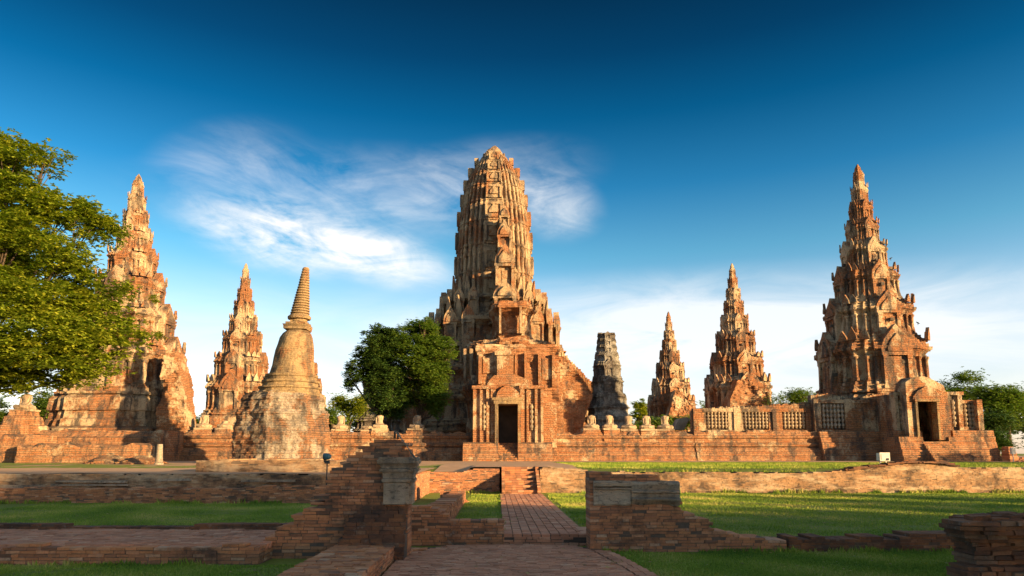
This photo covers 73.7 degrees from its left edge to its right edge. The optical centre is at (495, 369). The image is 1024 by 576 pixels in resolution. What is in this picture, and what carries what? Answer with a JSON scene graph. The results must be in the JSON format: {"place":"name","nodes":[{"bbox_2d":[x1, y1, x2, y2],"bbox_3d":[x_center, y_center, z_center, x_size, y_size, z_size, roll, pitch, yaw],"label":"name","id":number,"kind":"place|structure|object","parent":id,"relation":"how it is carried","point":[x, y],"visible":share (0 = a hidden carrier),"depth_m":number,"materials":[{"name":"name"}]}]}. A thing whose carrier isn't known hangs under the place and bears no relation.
{"place":"outdoors","nodes":[
{"label":"outdoors","id":0,"kind":"place"},
{"bbox_2d":[0,461,452,473],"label":"terrace path","id":1,"kind":"structure","parent":0,"point":[102,470],"depth_m":23.40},
{"bbox_2d":[82,453,125,463],"bbox_3d":[-20.759,4.797,36.690,2.688,0.652,2.466,0,-7,0],"label":"rubble heap","id":2,"kind":"object","parent":1,"relation":"on","point":[110,458],"visible":0.81,"depth_m":36.00,"materials":[{"name":"brick"}]},
{"bbox_2d":[114,456,168,463],"bbox_3d":[-18.525,4.751,35.700,2.423,0.507,2.059,-3,-8,26],"label":"rubble heap","id":3,"kind":"object","parent":1,"relation":"on","point":[142,460],"visible":0.8,"depth_m":35.10,"materials":[{"name":"brick"}]},
{"bbox_2d":[154,444,163,464],"bbox_3d":[-16.636,4.232,33.736,0.440,1.082,0.429,0,-7,0],"label":"column stub","id":4,"kind":"object","parent":1,"relation":"on","point":[159,456],"depth_m":33.62,"materials":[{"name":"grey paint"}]},
{"bbox_2d":[195,458,345,471],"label":"stupa forecourt plinth","id":5,"kind":"structure","parent":1,"relation":"on","point":[276,465],"depth_m":21.79,"materials":[{"name":"brick"}]},
{"bbox_2d":[231,267,331,459],"bbox_3d":[-12.183,-0.087,39.310,5.406,11.848,5.448,-3,-8,24],"label":"bell stupa","id":6,"kind":"object","parent":1,"relation":"on","point":[281,413],"visible":0.86,"depth_m":37.41,"materials":[{"name":"brick"}]},
{"bbox_2d":[12,472,788,491],"bbox_3d":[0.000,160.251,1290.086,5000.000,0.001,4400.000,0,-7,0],"label":"brick wall","id":7,"kind":"structure","parent":0,"point":[307,474],"depth_m":62.59,"materials":[{"name":"brick"}]},
{"bbox_2d":[0,546,951,575],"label":"lawn","id":8,"kind":"structure","parent":0,"point":[282,561],"depth_m":9.52,"materials":[{"name":"green plant"}]},
{"bbox_2d":[0,522,288,564],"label":"brick walkway","id":9,"kind":"structure","parent":8,"relation":"on","point":[220,543],"depth_m":10.02,"materials":[{"name":"brown brick"}]},
{"bbox_2d":[277,544,394,575],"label":"brick plinth","id":10,"kind":"structure","parent":8,"relation":"on","point":[358,560],"depth_m":8.53,"materials":[{"name":"brown brick"}]},
{"bbox_2d":[263,439,420,561],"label":"ruined wall","id":11,"kind":"structure","parent":8,"relation":"on","point":[369,499],"depth_m":10.29,"materials":[{"name":"red brick"}]},
{"bbox_2d":[411,505,503,545],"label":"brick wall","id":12,"kind":"structure","parent":8,"relation":"on","point":[432,526],"depth_m":11.66,"materials":[{"name":"brown brick"}]},
{"bbox_2d":[382,544,658,575],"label":"round paving","id":13,"kind":"structure","parent":8,"relation":"on","point":[541,560],"depth_m":9.49,"materials":[{"name":"brick"}]},
{"bbox_2d":[585,471,786,552],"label":"moulded wall","id":14,"kind":"structure","parent":8,"relation":"on","point":[638,512],"depth_m":10.93,"materials":[{"name":"red brick"}]},
{"bbox_2d":[776,530,953,551],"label":"kerb wall","id":15,"kind":"structure","parent":8,"relation":"on","point":[921,540],"depth_m":10.92,"materials":[{"name":"brick"}]},
{"bbox_2d":[939,511,1023,575],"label":"dark ruin","id":16,"kind":"object","parent":8,"relation":"on","point":[989,544],"visible":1,"depth_m":7.18,"materials":[{"name":"brick"}]},
{"bbox_2d":[0,461,1023,575],"bbox_3d":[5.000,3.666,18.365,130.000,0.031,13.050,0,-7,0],"label":"lawn","id":17,"kind":"structure","parent":0,"point":[429,498],"depth_m":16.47,"materials":[{"name":"green plant"}]},
{"bbox_2d":[0,471,430,503],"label":"terrace","id":18,"kind":"structure","parent":17,"relation":"on","point":[152,488],"depth_m":19.41,"materials":[{"name":"red brick"}]},
{"bbox_2d":[427,491,465,518],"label":"receding wall","id":19,"kind":"structure","parent":17,"relation":"on","point":[452,503],"depth_m":15.32,"materials":[{"name":"red brick"}]},
{"bbox_2d":[440,482,468,501],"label":"brick wall","id":20,"kind":"structure","parent":17,"relation":"on","point":[446,488],"depth_m":19.93,"materials":[{"name":"orange brick"}]},
{"bbox_2d":[429,468,499,492],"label":"terrace wall","id":21,"kind":"structure","parent":17,"relation":"on","point":[479,479],"depth_m":24.33,"materials":[{"name":"red brick"}]},
{"bbox_2d":[501,466,540,493],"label":"brick stairs","id":22,"kind":"structure","parent":17,"relation":"on","point":[520,480],"depth_m":23.89,"materials":[{"name":"orange brick"}]},
{"bbox_2d":[539,461,1023,492],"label":"terrace wall","id":23,"kind":"structure","parent":17,"relation":"on","point":[897,476],"depth_m":24.33,"materials":[{"name":"brick"}]},
{"bbox_2d":[0,462,1023,472],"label":"lawn","id":24,"kind":"structure","parent":0,"point":[81,465],"depth_m":27.44,"materials":[{"name":"green plant"}]},
{"bbox_2d":[0,434,56,462],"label":"ruin","id":25,"kind":"object","parent":24,"relation":"on","point":[9,443],"visible":0.59,"depth_m":40.69,"materials":[{"name":"brick"}]},
{"bbox_2d":[0,127,159,398],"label":"broadleaf tree","id":26,"kind":"object","parent":24,"relation":"on","point":[31,303],"visible":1,"depth_m":32.57,"materials":[{"name":"green plant"}]},
{"bbox_2d":[14,442,154,462],"bbox_3d":[-24.348,5.015,40.616,6.824,1.405,2.552,0,-7,0],"label":"ruin","id":27,"kind":"object","parent":24,"relation":"on","point":[74,452],"visible":0.64,"depth_m":39.57,"materials":[{"name":"brick"}]},
{"bbox_2d":[434,461,577,471],"bbox_3d":[0.450,4.645,33.005,5.500,0.207,16.750,0,-7,0],"label":"stair landing","id":28,"kind":"object","parent":24,"relation":"on","point":[463,466],"visible":0.98,"depth_m":28.39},
{"bbox_2d":[876,452,889,463],"bbox_3d":[14.617,3.465,25.767,0.400,0.663,0.334,0,-7,0],"label":"white floodlight","id":29,"kind":"object","parent":24,"relation":"on","point":[882,456],"visible":0.67,"depth_m":25.65,"materials":[{"name":"metal"}]},
{"bbox_2d":[0,0,1023,453],"label":"sky","id":30,"kind":"structure","parent":0,"point":[658,147],"materials":[{"name":"blue"}]},
{"bbox_2d":[500,493,586,545],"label":"brick path","id":31,"kind":"structure","parent":0,"point":[534,522],"depth_m":13.46,"materials":[{"name":"brown brick"}]},
{"bbox_2d":[165,456,1023,461],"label":"terrace ground","id":32,"kind":"structure","parent":0,"point":[684,461],"depth_m":43.70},
{"bbox_2d":[0,396,13,423],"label":"background tree","id":33,"kind":"object","parent":32,"relation":"on","point":[2,412],"visible":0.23,"depth_m":72.84,"materials":[{"name":"green plant"}]},
{"bbox_2d":[0,410,48,434],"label":"brick mound","id":34,"kind":"object","parent":32,"relation":"on","point":[22,422],"visible":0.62,"depth_m":45.08,"materials":[{"name":"orange brick"}]},
{"bbox_2d":[9,391,40,411],"bbox_3d":[-31.737,2.013,46.089,1.488,1.656,1.084,0,-7,0],"label":"seated statue","id":35,"kind":"object","parent":34,"relation":"on","point":[25,402],"visible":0.86,"depth_m":45.89,"materials":[{"name":"stone"}]},
{"bbox_2d":[31,388,53,420],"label":"background tree","id":36,"kind":"object","parent":32,"relation":"on","point":[41,403],"visible":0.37,"depth_m":69.59,"materials":[{"name":"green plant"}]},
{"bbox_2d":[39,429,183,460],"bbox_3d":[-25.707,5.281,46.923,7.936,2.214,6.566,0,-7,0],"label":"tower podium","id":37,"kind":"object","parent":32,"relation":"on","point":[171,441],"visible":0.38,"depth_m":44.33,"materials":[{"name":"brick"}]},
{"bbox_2d":[156,351,195,442],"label":"ruined buttress","id":38,"kind":"structure","parent":37,"relation":"on","point":[175,409],"depth_m":48.37,"materials":[{"name":"brick"}]},
{"bbox_2d":[44,174,187,430],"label":"spired tower","id":39,"kind":"structure","parent":32,"relation":"on","point":[127,402],"depth_m":50.12,"materials":[{"name":"brick"}]},
{"bbox_2d":[78,345,116,390],"bbox_3d":[-28.383,-0.726,48.856,2.494,4.564,0.759,0,-7,0],"label":"false door","id":40,"kind":"structure","parent":39,"relation":"in","point":[103,379],"depth_m":48.52,"materials":[{"name":"brick"}]},
{"bbox_2d":[104,265,125,300],"bbox_3d":[-28.400,-6.272,51.044,1.504,3.126,0.603,0,-7,0],"label":"false door","id":41,"kind":"structure","parent":39,"relation":"in","point":[116,273],"depth_m":50.89,"materials":[{"name":"brick"}]},
{"bbox_2d":[114,243,129,273],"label":"false door","id":42,"kind":"structure","parent":39,"relation":"in","point":[122,256],"depth_m":51.76,"materials":[{"name":"brick"}]},
{"bbox_2d":[145,228,152,250],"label":"false door","id":43,"kind":"structure","parent":39,"relation":"in","point":[149,242],"depth_m":53.57,"materials":[{"name":"brick"}]},
{"bbox_2d":[148,249,157,276],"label":"false door","id":44,"kind":"structure","parent":39,"relation":"in","point":[153,261],"depth_m":53.29,"materials":[{"name":"brick"}]},
{"bbox_2d":[152,273,165,307],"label":"false door","id":45,"kind":"structure","parent":39,"relation":"in","point":[159,289],"depth_m":53.00,"materials":[{"name":"brick"}]},
{"bbox_2d":[158,304,175,344],"bbox_3d":[-25.530,-3.396,52.795,0.687,3.477,1.985,0,-7,0],"label":"false door","id":46,"kind":"structure","parent":39,"relation":"in","point":[166,310],"depth_m":52.57,"materials":[{"name":"brick"}]},
{"bbox_2d":[165,337,182,352],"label":"false door","id":47,"kind":"structure","parent":39,"relation":"in","point":[173,343],"depth_m":52.34,"materials":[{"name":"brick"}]},
{"bbox_2d":[179,430,232,460],"bbox_3d":[-20.201,5.470,48.700,6.301,2.271,3.592,0,-7,0],"label":"gallery base","id":48,"kind":"object","parent":32,"relation":"on","point":[206,445],"visible":0.45,"depth_m":47.30,"materials":[{"name":"brick"}]},
{"bbox_2d":[193,415,214,431],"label":"seated statue","id":49,"kind":"object","parent":48,"relation":"on","point":[204,425],"visible":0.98,"depth_m":47.90,"materials":[{"name":"stone"}]},
{"bbox_2d":[215,421,232,439],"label":"seated statue","id":50,"kind":"object","parent":48,"relation":"on","point":[224,426],"visible":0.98,"depth_m":47.80,"materials":[{"name":"stone"}]},
{"bbox_2d":[199,263,268,429],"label":"spired tower","id":51,"kind":"structure","parent":32,"relation":"on","point":[240,364],"depth_m":78.99,"materials":[{"name":"brick"}]},
{"bbox_2d":[218,371,238,411],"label":"false door","id":52,"kind":"structure","parent":51,"relation":"in","point":[228,383],"depth_m":77.31,"materials":[{"name":"brick"}]},
{"bbox_2d":[224,349,240,378],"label":"false door","id":53,"kind":"structure","parent":51,"relation":"in","point":[232,359],"depth_m":78.38,"materials":[{"name":"brick"}]},
{"bbox_2d":[230,328,241,354],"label":"false door","id":54,"kind":"structure","parent":51,"relation":"in","point":[236,337],"depth_m":79.46,"materials":[{"name":"brick"}]},
{"bbox_2d":[234,312,242,331],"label":"false door","id":55,"kind":"structure","parent":51,"relation":"in","point":[238,322],"depth_m":80.33,"materials":[{"name":"brick"}]},
{"bbox_2d":[260,352,268,378],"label":"false door","id":56,"kind":"structure","parent":51,"relation":"in","point":[263,356],"depth_m":80.98,"materials":[{"name":"brick"}]},
{"bbox_2d":[324,406,349,431],"bbox_3d":[-14.678,5.497,59.845,3.982,4.981,5.285,0,-7,0],"label":"background tree","id":57,"kind":"object","parent":32,"relation":"on","point":[333,413],"visible":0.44,"depth_m":59.62,"materials":[{"name":"green plant"}]},
{"bbox_2d":[325,391,370,431],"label":"background tree","id":58,"kind":"object","parent":32,"relation":"on","point":[355,406],"visible":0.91,"depth_m":65.07,"materials":[{"name":"green plant"}]},
{"bbox_2d":[339,322,412,430],"bbox_3d":[-8.886,1.649,50.770,5.599,10.463,4.605,0,-7,0],"label":"dark tree","id":59,"kind":"object","parent":32,"relation":"on","point":[380,371],"visible":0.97,"depth_m":50.09,"materials":[{"name":"green plant"}]},
{"bbox_2d":[351,386,403,432],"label":"dark corner tower","id":60,"kind":"structure","parent":32,"relation":"on","point":[368,420],"depth_m":68.07,"materials":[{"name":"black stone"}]},
{"bbox_2d":[330,431,472,460],"bbox_3d":[-7.691,5.505,48.781,12.046,2.221,3.823,0,-7,0],"label":"gallery base","id":61,"kind":"object","parent":32,"relation":"on","point":[436,446],"visible":0.59,"depth_m":47.39,"materials":[{"name":"brick"}]},
{"bbox_2d":[331,416,348,441],"bbox_3d":[-11.001,4.204,48.232,1.269,1.897,1.109,1,-7,-10],"label":"seated statue","id":62,"kind":"object","parent":61,"relation":"on","point":[339,426],"visible":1,"depth_m":47.81,"materials":[{"name":"stone"}]},
{"bbox_2d":[371,415,388,441],"bbox_3d":[-8.218,4.186,48.226,1.252,1.946,1.126,2,-7,-13],"label":"seated statue","id":63,"kind":"object","parent":61,"relation":"on","point":[379,426],"visible":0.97,"depth_m":47.80,"materials":[{"name":"stone"}]},
{"bbox_2d":[406,415,427,440],"bbox_3d":[-5.574,4.181,48.234,1.272,1.930,1.129,-1,-7,12],"label":"seated statue","id":64,"kind":"object","parent":61,"relation":"on","point":[417,426],"visible":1,"depth_m":47.91,"materials":[{"name":"stone"}]},
{"bbox_2d":[391,316,459,423],"bbox_3d":[-5.519,1.343,50.868,5.711,11.044,4.811,0,-7,0],"label":"dark tree","id":65,"kind":"object","parent":32,"relation":"on","point":[425,360],"visible":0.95,"depth_m":50.38,"materials":[{"name":"green plant"}]},
{"bbox_2d":[399,146,592,434],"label":"great prang","id":66,"kind":"structure","parent":32,"relation":"on","point":[493,316],"depth_m":75.17,"materials":[{"name":"brick"}]},
{"bbox_2d":[495,351,514,374],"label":"false door","id":67,"kind":"structure","parent":66,"relation":"in","point":[504,358],"depth_m":60.92,"materials":[{"name":"brick"}]},
{"bbox_2d":[463,373,556,460],"bbox_3d":[0.978,3.459,47.513,6.283,5.974,5.878,0,-7,0],"label":"central gateway","id":68,"kind":"object","parent":32,"relation":"on","point":[514,417],"visible":0.95,"depth_m":45.35,"materials":[{"name":"brick"}]},
{"bbox_2d":[498,406,516,442],"bbox_3d":[0.801,3.963,47.623,1.326,2.762,0.305,0,-7,0],"label":"blocked doorway","id":69,"kind":"structure","parent":68,"relation":"in","point":[507,415],"depth_m":47.49,"materials":[{"name":"black"}]},
{"bbox_2d":[584,331,632,428],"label":"dark corner tower","id":70,"kind":"structure","parent":32,"relation":"on","point":[609,397],"depth_m":67.67,"materials":[{"name":"black stone"}]},
{"bbox_2d":[196,414,1023,433],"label":"hedge","id":71,"kind":"object","parent":32,"relation":"on","point":[671,419],"visible":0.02,"depth_m":94.02,"materials":[{"name":"green plant"}]},
{"bbox_2d":[553,430,696,460],"bbox_3d":[8.747,5.492,48.796,10.082,2.251,3.798,0,-7,0],"label":"gallery base","id":72,"kind":"object","parent":32,"relation":"on","point":[621,446],"visible":0.89,"depth_m":47.29,"materials":[{"name":"brick"}]},
{"bbox_2d":[583,415,600,440],"bbox_3d":[6.755,4.154,48.224,1.287,1.887,1.140,-1,-7,8],"label":"seated statue","id":73,"kind":"object","parent":72,"relation":"on","point":[591,424],"visible":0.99,"depth_m":47.85,"materials":[{"name":"stone"}]},
{"bbox_2d":[600,415,619,440],"bbox_3d":[8.016,4.160,48.206,1.258,1.900,1.101,1,-7,-10],"label":"seated statue","id":74,"kind":"object","parent":72,"relation":"on","point":[609,427],"visible":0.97,"depth_m":47.80,"materials":[{"name":"stone"}]},
{"bbox_2d":[620,416,637,432],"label":"seated statue","id":75,"kind":"object","parent":72,"relation":"on","point":[628,426],"visible":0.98,"depth_m":47.85,"materials":[{"name":"stone"}]},
{"bbox_2d":[638,416,656,441],"bbox_3d":[10.605,4.212,48.215,1.239,1.934,1.113,1,-7,-8],"label":"seated statue","id":76,"kind":"object","parent":72,"relation":"on","point":[646,427],"visible":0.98,"depth_m":47.79,"materials":[{"name":"stone"}]},
{"bbox_2d":[657,415,674,441],"bbox_3d":[11.948,4.201,48.220,1.270,1.915,1.120,-1,-7,10],"label":"seated statue","id":77,"kind":"object","parent":72,"relation":"on","point":[665,426],"visible":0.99,"depth_m":47.82,"materials":[{"name":"stone"}]},
{"bbox_2d":[672,417,689,429],"bbox_3d":[13.681,4.016,50.484,1.163,0.958,1.229,0,-7,0],"label":"fallen block","id":78,"kind":"object","parent":72,"relation":"on","point":[680,424],"depth_m":49.90,"materials":[{"name":"grey stone"}]},
{"bbox_2d":[629,399,647,424],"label":"background tree","id":79,"kind":"object","parent":32,"relation":"on","point":[640,408],"visible":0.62,"depth_m":123.57,"materials":[{"name":"green plant"}]},
{"bbox_2d":[647,312,695,422],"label":"spired tower","id":80,"kind":"structure","parent":32,"relation":"on","point":[670,374],"depth_m":107.95,"materials":[{"name":"brick"}]},
{"bbox_2d":[669,361,677,378],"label":"false door","id":81,"kind":"structure","parent":80,"relation":"in","point":[673,367],"depth_m":107.63,"materials":[{"name":"brick"}]},
{"bbox_2d":[669,376,680,391],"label":"false door","id":82,"kind":"structure","parent":80,"relation":"in","point":[674,383],"depth_m":106.61,"materials":[{"name":"brick"}]},
{"bbox_2d":[665,390,692,431],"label":"collapsed porch","id":83,"kind":"object","parent":80,"relation":"attached to","point":[679,405],"visible":0.3,"depth_m":103.67,"materials":[{"name":"brick"}]},
{"bbox_2d":[703,263,772,407],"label":"spired tower","id":84,"kind":"structure","parent":32,"relation":"on","point":[735,356],"depth_m":79.69,"materials":[{"name":"brick"}]},
{"bbox_2d":[704,375,713,407],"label":"false door","id":85,"kind":"structure","parent":84,"relation":"in","point":[708,393],"depth_m":80.53,"materials":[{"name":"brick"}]},
{"bbox_2d":[709,352,716,378],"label":"false door","id":86,"kind":"structure","parent":84,"relation":"in","point":[713,366],"depth_m":80.97,"materials":[{"name":"brick"}]},
{"bbox_2d":[734,312,743,331],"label":"false door","id":87,"kind":"structure","parent":84,"relation":"in","point":[738,322],"depth_m":80.33,"materials":[{"name":"brick"}]},
{"bbox_2d":[735,328,747,352],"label":"false door","id":88,"kind":"structure","parent":84,"relation":"in","point":[741,337],"depth_m":79.46,"materials":[{"name":"brick"}]},
{"bbox_2d":[736,349,752,378],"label":"false door","id":89,"kind":"structure","parent":84,"relation":"in","point":[744,359],"depth_m":78.38,"materials":[{"name":"brick"}]},
{"bbox_2d":[724,380,767,406],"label":"collapsed porch","id":90,"kind":"object","parent":84,"relation":"attached to","point":[745,393],"visible":0.28,"depth_m":75.89,"materials":[{"name":"brick"}]},
{"bbox_2d":[687,429,822,460],"bbox_3d":[18.143,5.456,48.788,8.636,2.321,3.822,0,-7,0],"label":"gallery base","id":91,"kind":"object","parent":32,"relation":"on","point":[746,445],"visible":0.94,"depth_m":47.31,"materials":[{"name":"brick"}]},
{"bbox_2d":[690,402,812,431],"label":"baluster wall","id":92,"kind":"structure","parent":91,"relation":"on","point":[782,417],"depth_m":48.22,"materials":[{"name":"stone"}]},
{"bbox_2d":[762,387,815,404],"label":"background tree","id":93,"kind":"object","parent":32,"relation":"on","point":[799,395],"visible":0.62,"depth_m":74.52,"materials":[{"name":"green plant"}]},
{"bbox_2d":[814,164,932,440],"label":"spired tower","id":94,"kind":"structure","parent":32,"relation":"on","point":[872,341],"depth_m":50.81,"materials":[{"name":"brick"}]},
{"bbox_2d":[817,332,836,393],"bbox_3d":[25.487,-0.548,52.444,0.755,4.729,2.295,0,-7,0],"label":"false door","id":95,"kind":"structure","parent":94,"relation":"in","point":[825,356],"depth_m":52.25,"materials":[{"name":"brick"}]},
{"bbox_2d":[824,298,840,340],"bbox_3d":[26.155,-3.764,52.839,0.669,3.574,1.891,0,-7,0],"label":"false door","id":96,"kind":"structure","parent":94,"relation":"in","point":[833,318],"depth_m":52.57,"materials":[{"name":"brick"}]},
{"bbox_2d":[833,266,845,302],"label":"false door","id":97,"kind":"structure","parent":94,"relation":"in","point":[838,283],"depth_m":53.03,"materials":[{"name":"brick"}]},
{"bbox_2d":[840,241,849,269],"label":"false door","id":98,"kind":"structure","parent":94,"relation":"in","point":[845,256],"depth_m":53.40,"materials":[{"name":"brick"}]},
{"bbox_2d":[845,220,851,242],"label":"false door","id":99,"kind":"structure","parent":94,"relation":"in","point":[848,232],"depth_m":53.63,"materials":[{"name":"brick"}]},
{"bbox_2d":[862,198,869,220],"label":"false door","id":100,"kind":"structure","parent":94,"relation":"in","point":[865,208],"depth_m":53.10,"materials":[{"name":"brick"}]},
{"bbox_2d":[864,215,874,241],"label":"false door","id":101,"kind":"structure","parent":94,"relation":"in","point":[869,227],"depth_m":52.61,"materials":[{"name":"brick"}]},
{"bbox_2d":[866,235,881,267],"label":"false door","id":102,"kind":"structure","parent":94,"relation":"in","point":[874,249],"depth_m":51.96,"materials":[{"name":"brick"}]},
{"bbox_2d":[870,258,890,296],"bbox_3d":[28.796,-6.723,51.262,1.406,3.242,0.587,0,-7,0],"label":"false door","id":103,"kind":"structure","parent":94,"relation":"in","point":[879,272],"depth_m":51.06,"materials":[{"name":"brick"}]},
{"bbox_2d":[873,289,901,336],"bbox_3d":[28.785,-4.101,50.227,1.890,3.604,0.685,0,-7,0],"label":"false door","id":104,"kind":"structure","parent":94,"relation":"in","point":[887,304],"depth_m":50.00,"materials":[{"name":"brick"}]},
{"bbox_2d":[879,324,913,388],"bbox_3d":[28.804,-0.952,49.172,2.275,4.756,0.757,0,-7,0],"label":"false door","id":105,"kind":"structure","parent":94,"relation":"in","point":[893,369],"depth_m":48.93,"materials":[{"name":"brick"}]},
{"bbox_2d":[808,376,1001,461],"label":"corner chapel","id":106,"kind":"structure","parent":32,"relation":"on","point":[952,423],"depth_m":45.50,"materials":[{"name":"brick"}]},
{"bbox_2d":[937,366,991,399],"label":"background tree","id":107,"kind":"object","parent":32,"relation":"on","point":[962,378],"visible":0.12,"depth_m":71.69,"materials":[{"name":"green plant"}]},
{"bbox_2d":[968,381,1023,446],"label":"background tree","id":108,"kind":"object","parent":32,"relation":"on","point":[1009,398],"visible":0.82,"depth_m":64.95,"materials":[{"name":"green plant"}]},
{"bbox_2d":[983,408,1023,455],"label":"background tree","id":109,"kind":"object","parent":32,"relation":"on","point":[998,424],"visible":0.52,"depth_m":60.26,"materials":[{"name":"green plant"}]},
{"bbox_2d":[1001,446,1023,461],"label":"brick pier","id":110,"kind":"structure","parent":0,"point":[1006,455],"depth_m":43.86,"materials":[{"name":"orange brick"}]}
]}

